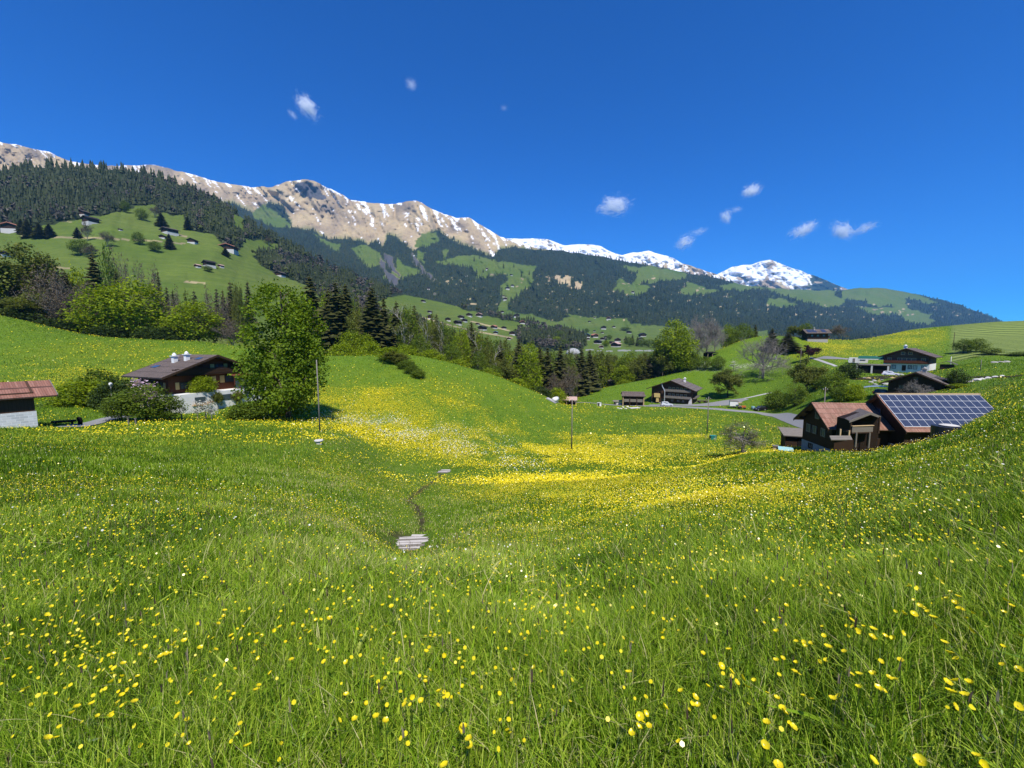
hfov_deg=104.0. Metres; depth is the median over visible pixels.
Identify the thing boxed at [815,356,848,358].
path
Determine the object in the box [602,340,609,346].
leafy tree
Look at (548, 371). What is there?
spruce tree
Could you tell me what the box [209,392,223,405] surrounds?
climbing plant
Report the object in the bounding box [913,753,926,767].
buttercup
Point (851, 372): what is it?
shrub
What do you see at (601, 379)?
leafy tree
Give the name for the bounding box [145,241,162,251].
leafy tree
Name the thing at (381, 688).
buttercup
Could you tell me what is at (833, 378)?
leafy tree
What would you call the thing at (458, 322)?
farmhouse
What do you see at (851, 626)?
buttercup
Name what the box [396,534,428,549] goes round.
plank bridge
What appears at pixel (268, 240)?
budding tree
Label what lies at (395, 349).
shrub
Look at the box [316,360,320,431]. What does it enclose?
utility pole
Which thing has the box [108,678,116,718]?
buttercup
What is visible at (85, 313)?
leafy tree
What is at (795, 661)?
buttercup
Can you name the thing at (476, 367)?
shrub
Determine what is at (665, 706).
buttercup
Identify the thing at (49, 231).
spruce tree
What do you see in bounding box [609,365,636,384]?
leafy tree
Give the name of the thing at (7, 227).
farmhouse
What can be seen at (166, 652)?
buttercup
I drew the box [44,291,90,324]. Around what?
budding tree
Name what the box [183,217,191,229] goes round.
spruce tree
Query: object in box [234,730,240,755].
buttercup
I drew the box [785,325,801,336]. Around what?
budding tree
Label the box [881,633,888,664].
buttercup
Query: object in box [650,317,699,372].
leafy tree
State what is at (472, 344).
spruce tree
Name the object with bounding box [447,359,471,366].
shrub
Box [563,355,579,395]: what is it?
budding tree
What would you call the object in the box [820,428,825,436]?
window
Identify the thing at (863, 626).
buttercup
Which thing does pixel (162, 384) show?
window
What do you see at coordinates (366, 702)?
buttercup
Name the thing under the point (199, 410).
fruit tree
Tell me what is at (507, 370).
budding tree
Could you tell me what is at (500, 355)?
spruce tree
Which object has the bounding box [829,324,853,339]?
budding tree
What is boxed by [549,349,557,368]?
leafy tree
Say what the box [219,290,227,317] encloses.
spruce tree
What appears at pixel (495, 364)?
birch tree
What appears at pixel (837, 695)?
buttercup
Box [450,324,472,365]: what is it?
leafy tree
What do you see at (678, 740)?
buttercup
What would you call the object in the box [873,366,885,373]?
garage door
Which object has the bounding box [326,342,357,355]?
shrub
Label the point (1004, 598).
buttercup
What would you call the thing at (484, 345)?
leafy tree
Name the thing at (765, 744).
buttercup
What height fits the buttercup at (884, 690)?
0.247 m
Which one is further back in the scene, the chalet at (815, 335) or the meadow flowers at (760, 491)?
the chalet at (815, 335)
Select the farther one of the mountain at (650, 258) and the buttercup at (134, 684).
the mountain at (650, 258)
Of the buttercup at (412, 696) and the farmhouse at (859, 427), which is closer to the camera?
the buttercup at (412, 696)
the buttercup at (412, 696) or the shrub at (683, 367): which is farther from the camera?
the shrub at (683, 367)
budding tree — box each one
[0,240,78,298]
[0,288,57,319]
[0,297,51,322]
[10,262,79,317]
[22,276,87,322]
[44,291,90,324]
[60,278,97,320]
[72,284,105,326]
[78,221,94,240]
[79,244,100,256]
[98,231,117,246]
[100,245,121,285]
[117,253,129,304]
[122,262,151,312]
[144,263,161,301]
[149,206,161,215]
[166,284,179,316]
[170,298,194,332]
[183,288,194,318]
[197,284,213,322]
[199,308,231,342]
[209,320,247,344]
[213,290,231,338]
[230,280,250,342]
[263,237,274,245]
[342,306,365,345]
[353,292,361,315]
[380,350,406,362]
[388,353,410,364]
[419,323,428,351]
[423,311,440,358]
[460,328,483,354]
[480,337,499,370]
[497,357,517,380]
[502,338,514,359]
[544,375,563,395]
[560,366,583,400]
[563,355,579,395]
[564,348,575,359]
[592,350,615,385]
[623,355,646,381]
[634,352,653,379]
[650,364,666,376]
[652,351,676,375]
[708,368,745,397]
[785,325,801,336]
[785,356,830,389]
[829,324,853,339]
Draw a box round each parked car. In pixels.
[660,401,672,405]
[753,406,766,410]
[872,389,887,393]
[882,371,899,375]
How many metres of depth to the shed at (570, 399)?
151.90 m
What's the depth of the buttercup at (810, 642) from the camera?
1.97 m
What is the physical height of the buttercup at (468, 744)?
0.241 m
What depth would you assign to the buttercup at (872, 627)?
1.84 m
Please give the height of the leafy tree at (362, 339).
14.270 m
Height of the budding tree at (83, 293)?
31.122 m
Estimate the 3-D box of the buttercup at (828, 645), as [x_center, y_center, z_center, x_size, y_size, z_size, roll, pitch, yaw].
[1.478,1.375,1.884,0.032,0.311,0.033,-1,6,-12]
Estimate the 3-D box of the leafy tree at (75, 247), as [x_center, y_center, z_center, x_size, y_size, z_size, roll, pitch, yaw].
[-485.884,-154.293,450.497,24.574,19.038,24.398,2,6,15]
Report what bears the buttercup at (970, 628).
on the ground at (996, 334)
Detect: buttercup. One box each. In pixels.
[22,686,30,734]
[43,734,52,763]
[53,736,61,767]
[73,703,80,741]
[88,700,94,735]
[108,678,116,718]
[108,712,116,764]
[111,665,117,697]
[120,661,127,702]
[130,698,137,721]
[132,682,137,715]
[143,644,148,671]
[157,652,164,679]
[163,651,169,688]
[174,712,182,764]
[181,638,186,672]
[184,716,188,752]
[186,741,191,767]
[197,645,202,677]
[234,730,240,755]
[243,742,251,762]
[256,683,261,729]
[259,634,263,666]
[268,670,273,724]
[288,657,293,697]
[321,658,325,692]
[327,616,331,650]
[338,717,341,747]
[343,691,348,739]
[364,700,367,748]
[373,712,378,767]
[377,685,381,739]
[380,686,383,726]
[382,716,388,763]
[410,694,414,742]
[418,697,423,751]
[439,760,447,767]
[445,692,449,746]
[459,726,462,743]
[460,722,466,763]
[461,684,463,734]
[465,734,471,740]
[465,740,472,766]
[625,670,631,722]
[628,728,634,767]
[636,711,643,766]
[636,722,641,767]
[641,720,645,762]
[643,709,648,753]
[646,722,651,766]
[661,636,664,670]
[661,702,668,761]
[676,738,680,767]
[690,700,694,728]
[692,693,698,727]
[695,701,700,758]
[701,651,704,692]
[718,662,724,716]
[733,678,739,710]
[739,674,745,727]
[751,677,755,722]
[761,739,769,767]
[762,718,770,755]
[773,628,778,672]
[773,657,778,704]
[773,759,782,767]
[774,694,779,743]
[778,704,785,719]
[789,722,797,765]
[790,669,798,727]
[793,660,797,681]
[798,694,805,755]
[808,641,812,686]
[819,633,826,673]
[823,643,831,701]
[823,657,830,705]
[829,695,836,749]
[835,693,839,734]
[841,649,846,691]
[850,624,853,660]
[853,628,861,679]
[853,684,861,753]
[854,671,862,735]
[859,625,864,667]
[868,633,874,685]
[869,670,875,721]
[870,626,877,660]
[870,636,877,679]
[870,754,878,767]
[873,683,883,745]
[875,658,883,724]
[879,689,887,741]
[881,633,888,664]
[882,674,892,740]
[889,635,894,665]
[891,677,897,726]
[897,657,904,709]
[898,630,905,679]
[906,756,913,767]
[910,610,918,633]
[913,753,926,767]
[915,603,922,639]
[929,614,937,647]
[929,623,936,663]
[940,639,948,679]
[943,678,953,719]
[944,649,954,700]
[945,687,956,739]
[947,702,958,757]
[950,677,958,723]
[951,600,958,626]
[951,656,958,698]
[954,606,961,647]
[959,691,969,743]
[963,678,973,711]
[965,626,974,651]
[971,751,981,767]
[979,759,989,767]
[993,662,1005,732]
[995,644,1005,691]
[997,610,1006,654]
[1002,597,1009,637]
[1007,603,1014,635]
[1012,665,1023,711]
[1012,701,1023,767]
[1016,633,1023,690]
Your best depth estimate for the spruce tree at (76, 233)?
510.34 m
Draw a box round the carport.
[864,385,887,390]
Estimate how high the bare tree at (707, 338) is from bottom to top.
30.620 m
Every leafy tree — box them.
[52,260,89,298]
[55,282,149,335]
[66,238,97,254]
[78,275,175,337]
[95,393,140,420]
[97,242,125,300]
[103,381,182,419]
[118,199,129,211]
[130,231,146,244]
[133,208,149,219]
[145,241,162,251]
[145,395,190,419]
[151,298,225,340]
[151,316,194,340]
[201,265,212,271]
[227,278,331,419]
[318,288,331,318]
[334,329,367,354]
[352,333,377,355]
[395,306,420,352]
[410,332,431,355]
[436,322,456,360]
[440,342,463,363]
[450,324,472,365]
[463,331,481,357]
[470,349,489,369]
[475,334,496,355]
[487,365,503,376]
[489,346,510,363]
[492,339,504,356]
[505,351,516,368]
[512,342,543,391]
[524,347,546,386]
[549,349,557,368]
[553,330,566,336]
[562,355,575,365]
[592,349,609,387]
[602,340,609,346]
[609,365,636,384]
[613,352,636,381]
[614,355,634,380]
[620,350,639,380]
[623,337,634,345]
[637,338,648,346]
[642,339,653,346]
[649,329,677,375]
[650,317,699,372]
[667,328,699,371]
[698,356,711,369]
[710,355,726,369]
[718,324,736,348]
[725,326,743,343]
[734,323,755,341]
[778,383,812,406]
[796,322,815,335]
[813,369,852,393]
[950,338,978,352]
[965,337,992,351]
[976,348,1004,354]
[1004,351,1023,355]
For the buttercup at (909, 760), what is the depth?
1.22 m
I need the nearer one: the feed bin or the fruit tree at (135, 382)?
the fruit tree at (135, 382)
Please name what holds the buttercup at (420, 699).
on the ground at (996, 334)
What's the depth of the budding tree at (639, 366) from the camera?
243.84 m
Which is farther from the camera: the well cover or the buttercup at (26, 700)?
the well cover
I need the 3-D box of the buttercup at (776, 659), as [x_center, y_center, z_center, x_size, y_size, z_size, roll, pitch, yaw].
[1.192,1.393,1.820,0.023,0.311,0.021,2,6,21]
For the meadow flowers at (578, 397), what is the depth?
119.91 m
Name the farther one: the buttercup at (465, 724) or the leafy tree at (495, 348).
the leafy tree at (495, 348)
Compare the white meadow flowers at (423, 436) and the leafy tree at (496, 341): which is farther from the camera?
the leafy tree at (496, 341)
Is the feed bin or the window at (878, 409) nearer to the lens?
the window at (878, 409)
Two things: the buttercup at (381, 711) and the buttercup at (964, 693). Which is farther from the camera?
the buttercup at (381, 711)
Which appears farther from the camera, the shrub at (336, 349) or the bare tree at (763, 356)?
the bare tree at (763, 356)
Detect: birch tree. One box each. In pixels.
[385,299,414,346]
[416,317,436,352]
[433,318,449,356]
[465,329,482,365]
[489,341,506,369]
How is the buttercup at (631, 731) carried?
on the ground at (996, 334)
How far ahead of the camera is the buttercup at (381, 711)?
1.80 m
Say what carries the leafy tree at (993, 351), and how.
on the ground at (996, 334)
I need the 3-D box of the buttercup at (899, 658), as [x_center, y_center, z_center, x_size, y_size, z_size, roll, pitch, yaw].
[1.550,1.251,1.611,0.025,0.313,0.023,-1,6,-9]
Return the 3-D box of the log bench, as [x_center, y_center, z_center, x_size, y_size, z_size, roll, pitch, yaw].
[-46.180,3.905,41.538,2.442,0.947,0.440,-2,6,-20]
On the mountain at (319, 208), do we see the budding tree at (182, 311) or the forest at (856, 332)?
the forest at (856, 332)
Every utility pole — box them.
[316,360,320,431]
[569,399,574,450]
[706,397,708,433]
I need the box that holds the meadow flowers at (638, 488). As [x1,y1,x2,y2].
[0,400,1021,549]
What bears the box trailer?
on the ground at (996, 334)
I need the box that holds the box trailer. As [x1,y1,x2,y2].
[729,400,738,407]
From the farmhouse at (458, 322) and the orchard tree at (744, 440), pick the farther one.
the farmhouse at (458, 322)
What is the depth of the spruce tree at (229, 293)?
264.64 m
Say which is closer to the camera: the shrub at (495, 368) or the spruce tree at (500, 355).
the shrub at (495, 368)
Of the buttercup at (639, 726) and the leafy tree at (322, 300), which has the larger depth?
the leafy tree at (322, 300)
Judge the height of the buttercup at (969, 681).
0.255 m
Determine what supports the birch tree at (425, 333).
on the ground at (996, 334)
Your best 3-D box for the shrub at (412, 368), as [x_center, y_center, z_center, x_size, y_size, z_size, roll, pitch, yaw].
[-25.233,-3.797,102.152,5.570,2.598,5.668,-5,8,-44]
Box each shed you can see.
[559,396,576,404]
[608,379,618,386]
[703,352,716,357]
[778,427,802,446]
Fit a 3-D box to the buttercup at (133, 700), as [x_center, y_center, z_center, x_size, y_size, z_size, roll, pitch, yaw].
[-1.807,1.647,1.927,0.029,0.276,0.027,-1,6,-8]
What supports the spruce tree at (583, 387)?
on the ground at (996, 334)
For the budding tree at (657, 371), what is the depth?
237.99 m
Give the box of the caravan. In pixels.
[848,357,867,363]
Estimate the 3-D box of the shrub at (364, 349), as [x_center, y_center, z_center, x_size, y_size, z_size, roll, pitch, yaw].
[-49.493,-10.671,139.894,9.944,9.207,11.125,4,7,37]
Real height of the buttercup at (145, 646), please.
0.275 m
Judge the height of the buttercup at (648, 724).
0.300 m
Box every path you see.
[57,416,124,426]
[810,357,836,365]
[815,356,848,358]
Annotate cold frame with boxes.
[778,446,793,451]
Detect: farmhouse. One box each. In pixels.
[0,222,16,233]
[0,250,11,256]
[78,209,90,216]
[79,215,101,224]
[158,226,178,235]
[186,238,199,243]
[201,260,216,268]
[219,243,238,254]
[273,271,285,277]
[453,320,461,325]
[477,325,487,330]
[593,340,602,343]
[610,342,620,346]
[637,333,646,336]
[646,377,702,403]
[793,402,894,451]
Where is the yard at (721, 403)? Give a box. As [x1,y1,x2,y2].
[652,398,747,405]
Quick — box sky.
[0,0,1023,320]
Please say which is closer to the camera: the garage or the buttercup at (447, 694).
the buttercup at (447, 694)
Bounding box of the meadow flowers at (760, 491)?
[0,409,1023,761]
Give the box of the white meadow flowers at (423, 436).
[263,408,573,475]
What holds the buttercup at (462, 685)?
on the ground at (996, 334)
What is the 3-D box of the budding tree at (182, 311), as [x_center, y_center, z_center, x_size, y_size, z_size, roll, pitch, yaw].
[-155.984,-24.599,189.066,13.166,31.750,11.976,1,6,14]
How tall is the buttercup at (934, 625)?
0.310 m
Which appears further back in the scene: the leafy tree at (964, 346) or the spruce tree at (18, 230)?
the spruce tree at (18, 230)
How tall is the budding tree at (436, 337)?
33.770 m
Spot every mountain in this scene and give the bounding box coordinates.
[0,142,998,338]
[507,238,734,282]
[718,260,847,290]
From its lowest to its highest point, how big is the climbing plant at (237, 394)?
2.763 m
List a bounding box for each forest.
[0,156,587,349]
[226,200,1001,339]
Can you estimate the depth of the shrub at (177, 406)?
48.09 m
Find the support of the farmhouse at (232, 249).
on the hillside
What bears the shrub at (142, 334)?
on the ground at (996, 334)
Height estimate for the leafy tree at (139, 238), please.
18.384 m
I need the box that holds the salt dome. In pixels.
[566,348,579,353]
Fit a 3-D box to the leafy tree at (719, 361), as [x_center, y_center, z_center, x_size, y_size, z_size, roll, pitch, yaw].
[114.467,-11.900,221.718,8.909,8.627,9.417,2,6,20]
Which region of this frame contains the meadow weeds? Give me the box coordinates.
[0,410,1023,767]
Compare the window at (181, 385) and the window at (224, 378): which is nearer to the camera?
the window at (181, 385)
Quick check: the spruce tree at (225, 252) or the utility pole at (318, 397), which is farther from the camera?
the spruce tree at (225, 252)
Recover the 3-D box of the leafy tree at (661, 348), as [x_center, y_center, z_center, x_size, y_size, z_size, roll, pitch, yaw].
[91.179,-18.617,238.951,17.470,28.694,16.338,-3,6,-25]
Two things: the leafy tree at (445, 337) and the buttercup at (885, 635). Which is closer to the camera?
the buttercup at (885, 635)
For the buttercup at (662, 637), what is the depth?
2.13 m
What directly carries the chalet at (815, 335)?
on the ground at (996, 334)
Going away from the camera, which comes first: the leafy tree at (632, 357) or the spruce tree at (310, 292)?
the spruce tree at (310, 292)
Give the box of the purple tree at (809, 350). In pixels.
[795,345,823,357]
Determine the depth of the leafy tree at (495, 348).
196.73 m
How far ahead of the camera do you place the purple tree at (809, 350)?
200.84 m
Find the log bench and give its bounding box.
[51,417,82,424]
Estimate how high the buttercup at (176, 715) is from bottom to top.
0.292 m
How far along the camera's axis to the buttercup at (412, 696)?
1.71 m
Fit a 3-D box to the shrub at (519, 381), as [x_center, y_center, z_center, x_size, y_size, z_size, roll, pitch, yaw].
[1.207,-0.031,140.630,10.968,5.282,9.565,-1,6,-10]
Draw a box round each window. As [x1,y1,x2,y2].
[157,382,165,388]
[175,381,191,389]
[195,396,205,402]
[210,363,227,367]
[220,375,233,382]
[222,394,231,399]
[806,423,810,431]
[812,425,816,434]
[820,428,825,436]
[875,407,881,414]
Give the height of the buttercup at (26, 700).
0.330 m
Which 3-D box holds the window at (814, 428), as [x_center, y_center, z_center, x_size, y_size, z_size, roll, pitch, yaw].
[41.691,6.303,55.167,0.080,1.140,0.940,1,6,6]
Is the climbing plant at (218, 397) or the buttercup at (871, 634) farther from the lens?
the climbing plant at (218, 397)
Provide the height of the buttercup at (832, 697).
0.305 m
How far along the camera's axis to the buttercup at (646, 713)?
1.61 m
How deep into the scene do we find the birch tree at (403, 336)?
157.97 m
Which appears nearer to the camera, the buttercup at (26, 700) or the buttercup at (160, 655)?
the buttercup at (26, 700)
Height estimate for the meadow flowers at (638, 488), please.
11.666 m
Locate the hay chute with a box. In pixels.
[654,393,659,401]
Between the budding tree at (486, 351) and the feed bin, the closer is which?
the feed bin
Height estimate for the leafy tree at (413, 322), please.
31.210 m
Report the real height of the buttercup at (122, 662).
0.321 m
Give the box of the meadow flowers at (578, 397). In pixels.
[4,318,1021,437]
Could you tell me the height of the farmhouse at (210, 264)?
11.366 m
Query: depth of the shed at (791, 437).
62.57 m
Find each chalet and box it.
[121,351,265,413]
[799,327,831,342]
[878,345,942,372]
[879,367,952,392]
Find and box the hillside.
[0,167,727,360]
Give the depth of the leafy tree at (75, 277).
177.75 m
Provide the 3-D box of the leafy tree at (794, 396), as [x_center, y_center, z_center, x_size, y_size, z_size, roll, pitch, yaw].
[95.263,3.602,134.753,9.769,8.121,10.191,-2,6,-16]
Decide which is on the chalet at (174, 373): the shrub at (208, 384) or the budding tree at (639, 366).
the shrub at (208, 384)
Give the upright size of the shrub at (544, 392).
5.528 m
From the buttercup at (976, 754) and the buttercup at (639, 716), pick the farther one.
the buttercup at (639, 716)
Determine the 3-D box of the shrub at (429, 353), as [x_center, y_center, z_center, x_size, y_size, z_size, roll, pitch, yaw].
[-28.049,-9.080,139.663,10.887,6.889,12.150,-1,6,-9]
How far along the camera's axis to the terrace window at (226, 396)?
66.57 m
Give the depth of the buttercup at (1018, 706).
1.30 m
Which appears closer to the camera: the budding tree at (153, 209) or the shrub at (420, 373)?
the shrub at (420, 373)
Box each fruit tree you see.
[125,378,156,402]
[189,400,204,418]
[195,401,217,418]
[203,402,216,419]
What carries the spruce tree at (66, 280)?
on the ground at (996, 334)
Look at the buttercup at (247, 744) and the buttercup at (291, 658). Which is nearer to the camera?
the buttercup at (247, 744)
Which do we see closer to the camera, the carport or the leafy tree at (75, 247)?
the carport
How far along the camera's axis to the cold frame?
56.65 m
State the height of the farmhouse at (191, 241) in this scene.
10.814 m
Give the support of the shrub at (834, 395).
on the ground at (996, 334)
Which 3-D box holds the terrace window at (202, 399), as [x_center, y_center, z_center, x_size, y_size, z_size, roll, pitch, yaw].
[-49.014,2.511,62.900,0.050,0.950,1.500,2,6,22]
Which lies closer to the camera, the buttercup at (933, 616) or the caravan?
the buttercup at (933, 616)
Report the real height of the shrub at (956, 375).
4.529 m
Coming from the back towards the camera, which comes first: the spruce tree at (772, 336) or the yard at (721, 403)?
the spruce tree at (772, 336)
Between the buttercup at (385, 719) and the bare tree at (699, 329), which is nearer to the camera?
the buttercup at (385, 719)
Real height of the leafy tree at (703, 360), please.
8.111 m
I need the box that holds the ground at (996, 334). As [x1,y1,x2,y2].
[0,316,1023,767]
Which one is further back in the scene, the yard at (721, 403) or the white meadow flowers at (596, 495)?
the yard at (721, 403)
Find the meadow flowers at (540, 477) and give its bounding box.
[1,362,1023,484]
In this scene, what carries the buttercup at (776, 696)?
on the ground at (996, 334)
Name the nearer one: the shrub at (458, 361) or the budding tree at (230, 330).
the shrub at (458, 361)
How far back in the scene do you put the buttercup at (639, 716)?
1.53 m
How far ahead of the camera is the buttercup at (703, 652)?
1.92 m
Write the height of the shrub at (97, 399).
4.466 m
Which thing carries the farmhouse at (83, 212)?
on the hillside
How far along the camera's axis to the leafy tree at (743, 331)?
269.57 m
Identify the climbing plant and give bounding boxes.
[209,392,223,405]
[230,391,244,400]
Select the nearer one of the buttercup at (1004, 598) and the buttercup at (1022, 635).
the buttercup at (1022, 635)
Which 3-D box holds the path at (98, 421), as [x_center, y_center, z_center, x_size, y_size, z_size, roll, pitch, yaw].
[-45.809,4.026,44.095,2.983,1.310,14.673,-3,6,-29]
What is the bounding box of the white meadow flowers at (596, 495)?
[3,397,1023,563]
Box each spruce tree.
[13,219,23,233]
[18,218,33,238]
[30,223,48,238]
[43,224,55,237]
[59,272,73,296]
[72,227,82,237]
[79,250,106,299]
[112,270,130,337]
[154,212,169,227]
[155,270,163,304]
[163,234,175,249]
[164,287,170,309]
[169,289,176,311]
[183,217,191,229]
[191,291,200,324]
[213,289,219,319]
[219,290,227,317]
[221,248,230,256]
[224,280,232,324]
[244,282,260,336]
[297,274,327,354]
[320,282,350,355]
[322,290,332,334]
[339,285,356,329]
[356,288,392,352]
[378,298,394,349]
[389,303,403,348]
[407,306,421,355]
[433,313,442,351]
[464,322,478,362]
[496,340,505,377]
[511,339,526,383]
[532,345,543,388]
[538,347,556,387]
[552,344,572,396]
[575,348,595,396]
[585,350,602,392]
[635,358,657,380]
[752,324,758,336]
[762,328,781,350]
[773,333,803,351]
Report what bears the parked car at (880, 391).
on the ground at (996, 334)
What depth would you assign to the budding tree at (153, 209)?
687.17 m
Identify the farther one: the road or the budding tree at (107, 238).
the budding tree at (107, 238)
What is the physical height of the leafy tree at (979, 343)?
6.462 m
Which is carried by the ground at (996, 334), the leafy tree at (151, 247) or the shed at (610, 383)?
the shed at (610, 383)
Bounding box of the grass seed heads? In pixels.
[0,420,1023,767]
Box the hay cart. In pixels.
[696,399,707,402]
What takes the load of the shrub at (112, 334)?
on the ground at (996, 334)
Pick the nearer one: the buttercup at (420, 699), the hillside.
the buttercup at (420, 699)
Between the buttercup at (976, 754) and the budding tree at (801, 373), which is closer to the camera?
the buttercup at (976, 754)
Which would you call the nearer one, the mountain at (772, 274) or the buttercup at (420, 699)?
the buttercup at (420, 699)
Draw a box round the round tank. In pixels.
[930,424,961,438]
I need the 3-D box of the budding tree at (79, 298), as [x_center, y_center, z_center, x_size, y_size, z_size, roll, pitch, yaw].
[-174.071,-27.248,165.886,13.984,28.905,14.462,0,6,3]
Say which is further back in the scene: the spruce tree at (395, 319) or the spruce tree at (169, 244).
the spruce tree at (169, 244)
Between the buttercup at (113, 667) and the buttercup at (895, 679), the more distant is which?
the buttercup at (113, 667)
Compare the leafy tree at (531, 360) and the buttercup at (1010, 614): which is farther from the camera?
the leafy tree at (531, 360)
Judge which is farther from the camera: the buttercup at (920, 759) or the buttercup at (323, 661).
the buttercup at (323, 661)
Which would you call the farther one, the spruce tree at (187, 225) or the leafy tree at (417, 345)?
the spruce tree at (187, 225)
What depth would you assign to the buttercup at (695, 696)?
1.70 m
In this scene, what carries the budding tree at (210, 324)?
on the ground at (996, 334)
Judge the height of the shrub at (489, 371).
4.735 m
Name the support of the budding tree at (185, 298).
on the ground at (996, 334)
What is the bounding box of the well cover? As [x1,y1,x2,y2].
[314,439,322,444]
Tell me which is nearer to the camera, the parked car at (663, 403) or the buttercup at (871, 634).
the buttercup at (871, 634)
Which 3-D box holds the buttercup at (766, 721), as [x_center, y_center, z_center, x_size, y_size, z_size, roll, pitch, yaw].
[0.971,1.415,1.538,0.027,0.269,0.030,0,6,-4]
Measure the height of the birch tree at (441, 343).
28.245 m
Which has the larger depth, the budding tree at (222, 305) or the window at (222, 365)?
the budding tree at (222, 305)
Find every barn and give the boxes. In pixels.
[0,379,57,427]
[865,393,993,445]
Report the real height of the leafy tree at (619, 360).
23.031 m
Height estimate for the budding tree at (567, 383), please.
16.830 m
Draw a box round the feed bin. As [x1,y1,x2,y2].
[709,435,716,439]
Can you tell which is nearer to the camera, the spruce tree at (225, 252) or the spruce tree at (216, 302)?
the spruce tree at (216, 302)
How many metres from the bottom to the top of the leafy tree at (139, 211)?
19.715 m
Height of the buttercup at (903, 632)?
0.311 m
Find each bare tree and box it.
[685,316,713,353]
[689,313,723,353]
[705,318,727,351]
[734,330,791,379]
[897,380,935,392]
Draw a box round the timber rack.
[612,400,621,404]
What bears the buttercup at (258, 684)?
on the ground at (996, 334)
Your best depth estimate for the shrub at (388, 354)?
110.15 m
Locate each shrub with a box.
[0,307,46,322]
[25,316,79,330]
[34,377,107,407]
[49,320,89,332]
[67,367,124,396]
[80,323,132,337]
[82,376,147,409]
[85,381,126,409]
[129,325,168,339]
[146,325,186,339]
[185,375,219,392]
[220,398,268,420]
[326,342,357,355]
[355,340,382,355]
[373,346,406,361]
[395,360,416,368]
[398,344,418,355]
[402,365,421,373]
[410,369,425,377]
[418,349,446,360]
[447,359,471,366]
[467,365,485,370]
[479,367,501,376]
[508,377,530,386]
[532,386,554,398]
[549,387,568,403]
[616,379,631,384]
[675,359,690,370]
[685,352,701,369]
[760,389,787,408]
[827,386,854,401]
[835,362,865,378]
[842,383,870,401]
[944,368,973,383]
[947,383,969,387]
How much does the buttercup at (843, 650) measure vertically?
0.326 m
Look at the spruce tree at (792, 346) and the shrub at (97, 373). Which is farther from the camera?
the spruce tree at (792, 346)
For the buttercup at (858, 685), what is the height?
0.326 m
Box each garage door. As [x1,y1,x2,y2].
[858,366,870,372]
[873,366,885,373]
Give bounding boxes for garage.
[856,364,890,373]
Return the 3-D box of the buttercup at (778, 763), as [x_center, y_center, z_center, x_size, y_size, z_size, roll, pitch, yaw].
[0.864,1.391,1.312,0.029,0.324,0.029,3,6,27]
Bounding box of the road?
[546,398,802,427]
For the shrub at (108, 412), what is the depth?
45.71 m
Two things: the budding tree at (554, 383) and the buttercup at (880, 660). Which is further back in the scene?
the budding tree at (554, 383)
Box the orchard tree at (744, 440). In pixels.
[718,420,770,453]
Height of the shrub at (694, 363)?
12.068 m
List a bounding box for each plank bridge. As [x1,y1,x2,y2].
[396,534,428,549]
[438,469,450,472]
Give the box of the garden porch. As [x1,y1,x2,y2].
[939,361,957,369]
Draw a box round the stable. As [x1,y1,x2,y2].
[621,391,645,405]
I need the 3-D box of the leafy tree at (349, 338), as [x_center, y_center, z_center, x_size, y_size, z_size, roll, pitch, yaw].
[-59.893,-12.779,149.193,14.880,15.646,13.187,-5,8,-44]
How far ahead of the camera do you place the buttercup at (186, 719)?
1.70 m
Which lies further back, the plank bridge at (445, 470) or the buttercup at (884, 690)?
the plank bridge at (445, 470)
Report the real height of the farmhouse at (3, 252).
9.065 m
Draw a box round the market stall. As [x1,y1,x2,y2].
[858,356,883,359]
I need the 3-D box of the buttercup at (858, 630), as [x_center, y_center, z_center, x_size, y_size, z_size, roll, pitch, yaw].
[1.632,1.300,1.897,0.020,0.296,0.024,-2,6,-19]
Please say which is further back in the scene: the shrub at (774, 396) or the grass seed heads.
the shrub at (774, 396)
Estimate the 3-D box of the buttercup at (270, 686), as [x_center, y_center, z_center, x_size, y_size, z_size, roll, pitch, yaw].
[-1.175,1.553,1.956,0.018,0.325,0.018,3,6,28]
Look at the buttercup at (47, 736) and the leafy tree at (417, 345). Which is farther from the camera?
the leafy tree at (417, 345)
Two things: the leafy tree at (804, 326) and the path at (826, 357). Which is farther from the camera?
the leafy tree at (804, 326)
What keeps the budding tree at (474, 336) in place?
on the ground at (996, 334)
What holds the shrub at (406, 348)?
on the ground at (996, 334)
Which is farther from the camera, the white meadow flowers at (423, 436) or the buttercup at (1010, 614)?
the white meadow flowers at (423, 436)
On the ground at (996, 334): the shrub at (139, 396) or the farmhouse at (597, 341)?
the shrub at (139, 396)

